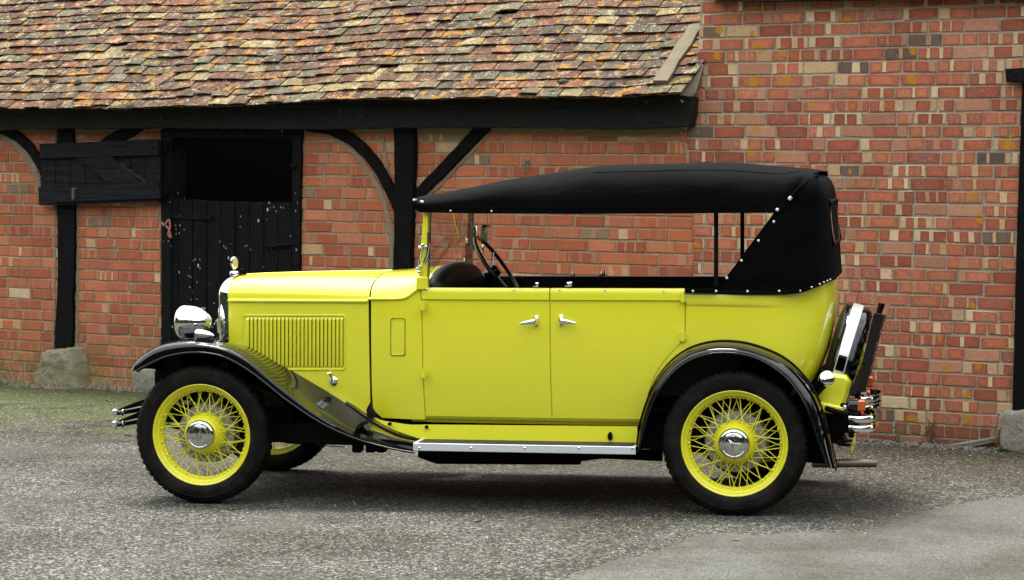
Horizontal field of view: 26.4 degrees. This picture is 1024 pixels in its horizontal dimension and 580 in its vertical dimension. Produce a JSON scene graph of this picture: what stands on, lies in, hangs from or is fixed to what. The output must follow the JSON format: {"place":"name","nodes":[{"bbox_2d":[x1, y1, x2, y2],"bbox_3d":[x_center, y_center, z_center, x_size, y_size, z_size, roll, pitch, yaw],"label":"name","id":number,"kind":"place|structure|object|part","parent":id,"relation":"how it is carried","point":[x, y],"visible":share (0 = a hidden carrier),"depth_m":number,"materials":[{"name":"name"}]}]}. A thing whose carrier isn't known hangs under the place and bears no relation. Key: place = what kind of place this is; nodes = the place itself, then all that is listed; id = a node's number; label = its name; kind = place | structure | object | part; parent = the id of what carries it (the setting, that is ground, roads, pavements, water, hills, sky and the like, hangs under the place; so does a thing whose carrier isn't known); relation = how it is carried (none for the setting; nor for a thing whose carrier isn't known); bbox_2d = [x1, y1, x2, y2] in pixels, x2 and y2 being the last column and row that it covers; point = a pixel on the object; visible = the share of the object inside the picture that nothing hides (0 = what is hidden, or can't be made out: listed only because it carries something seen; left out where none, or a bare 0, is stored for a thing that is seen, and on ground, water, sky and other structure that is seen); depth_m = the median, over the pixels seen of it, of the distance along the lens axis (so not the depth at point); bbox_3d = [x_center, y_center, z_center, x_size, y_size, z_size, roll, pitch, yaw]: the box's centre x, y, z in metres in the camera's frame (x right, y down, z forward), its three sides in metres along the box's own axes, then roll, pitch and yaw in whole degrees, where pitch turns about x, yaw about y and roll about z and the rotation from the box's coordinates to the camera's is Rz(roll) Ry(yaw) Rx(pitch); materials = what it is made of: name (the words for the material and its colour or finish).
{"place":"outdoors","nodes":[
{"label":"outdoors","id":0,"kind":"place"},
{"bbox_2d":[0,382,1023,579],"bbox_3d":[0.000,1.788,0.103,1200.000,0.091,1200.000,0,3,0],"label":"ground","id":1,"kind":"structure","parent":0,"point":[542,500],"depth_m":11.52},
{"bbox_2d":[0,353,145,392],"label":"dry grass","id":2,"kind":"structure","parent":1,"relation":"on","point":[18,378],"depth_m":17.20,"materials":[{"name":"plant"}]},
{"bbox_2d":[0,0,704,392],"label":"barn","id":3,"kind":"structure","parent":1,"relation":"on","point":[260,136],"depth_m":16.43,"materials":[{"name":"orange brick"}]},
{"bbox_2d":[38,139,162,204],"bbox_3d":[-3.231,-0.916,17.067,1.236,0.526,0.106,2,4,28],"label":"upper door","id":4,"kind":"structure","parent":3,"relation":"in","point":[129,171],"depth_m":17.02,"materials":[{"name":"wood"}]},
{"bbox_2d":[149,69,177,86],"bbox_3d":[-2.681,-1.627,16.809,0.220,0.014,0.110,-38,39,-25],"label":"loose tile","id":5,"kind":"object","parent":3,"relation":"on","point":[161,79],"visible":1,"depth_m":16.80,"materials":[{"name":"tile"}]},
{"bbox_2d":[161,219,171,237],"bbox_3d":[-2.663,-0.473,16.819,0.097,0.152,0.032,2,4,28],"label":"rope","id":6,"kind":"object","parent":3,"relation":"attached to","point":[169,229],"visible":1,"depth_m":16.80,"materials":[{"name":"pink"}]},
{"bbox_2d":[171,199,294,341],"bbox_3d":[-2.156,0.060,16.647,1.248,1.488,0.091,2,4,28],"label":"lower door","id":7,"kind":"structure","parent":3,"relation":"in","point":[206,235],"depth_m":16.65,"materials":[{"name":"black wood"}]},
{"bbox_2d":[653,24,699,83],"bbox_3d":[1.131,-1.606,14.849,0.119,0.433,0.589,2,4,28],"label":"roof plank","id":8,"kind":"object","parent":3,"relation":"on","point":[675,58],"visible":0.95,"depth_m":14.81,"materials":[{"name":"beige wood"}]},
{"bbox_2d":[0,379,1001,452],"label":"rubble","id":9,"kind":"object","parent":1,"relation":"on","point":[907,443],"visible":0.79,"depth_m":14.12,"materials":[{"name":"grey gravel"}]},
{"bbox_2d":[112,163,889,515],"bbox_3d":[-0.029,0.212,12.044,4.149,1.807,1.509,0,3,11],"label":"touring car","id":10,"kind":"object","parent":1,"relation":"on","point":[470,363],"visible":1,"depth_m":11.44,"materials":[{"name":"yellow paint"}]},
{"bbox_3d":[-0.139,0.330,11.479,0.695,0.683,0.117,0,3,11],"label":"front door","id":11,"kind":"part","parent":10,"relation":"part of","materials":[{"name":"yellow paint"}]},
{"bbox_3d":[0.551,0.333,11.333,0.709,0.683,0.096,0,3,11],"label":"rear door","id":12,"kind":"part","parent":10,"relation":"part of","materials":[{"name":"yellow paint"}]},
{"bbox_3d":[1.721,-0.367,11.666,0.047,0.245,0.807,0,3,11],"label":"rear window","id":13,"kind":"part","parent":10,"relation":"part of","materials":[{"name":"black"}]},
{"bbox_2d":[564,496,1023,579],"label":"tarmac patch","id":14,"kind":"object","parent":1,"relation":"on","point":[978,540],"visible":1,"depth_m":10.03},
{"bbox_2d":[686,0,1023,452],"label":"brick building","id":15,"kind":"structure","parent":1,"relation":"on","point":[901,122],"depth_m":14.10,"materials":[{"name":"red brick"}]},
{"bbox_2d":[893,425,900,440],"bbox_3d":[2.491,0.936,14.147,0.061,0.121,0.061,0,3,0],"label":"weed","id":16,"kind":"object","parent":1,"relation":"on","point":[896,436],"visible":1,"depth_m":14.15,"materials":[{"name":"green plant"}]},
{"bbox_2d":[918,418,942,443],"bbox_3d":[2.695,0.909,14.077,0.172,0.175,0.072,0,3,0],"label":"dead plant","id":17,"kind":"object","parent":1,"relation":"on","point":[932,432],"visible":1,"depth_m":14.07,"materials":[{"name":"brown plant"}]},
{"bbox_2d":[950,436,999,446],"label":"stone slab","id":18,"kind":"structure","parent":1,"relation":"on","point":[977,442],"depth_m":13.91,"materials":[{"name":"stone"}]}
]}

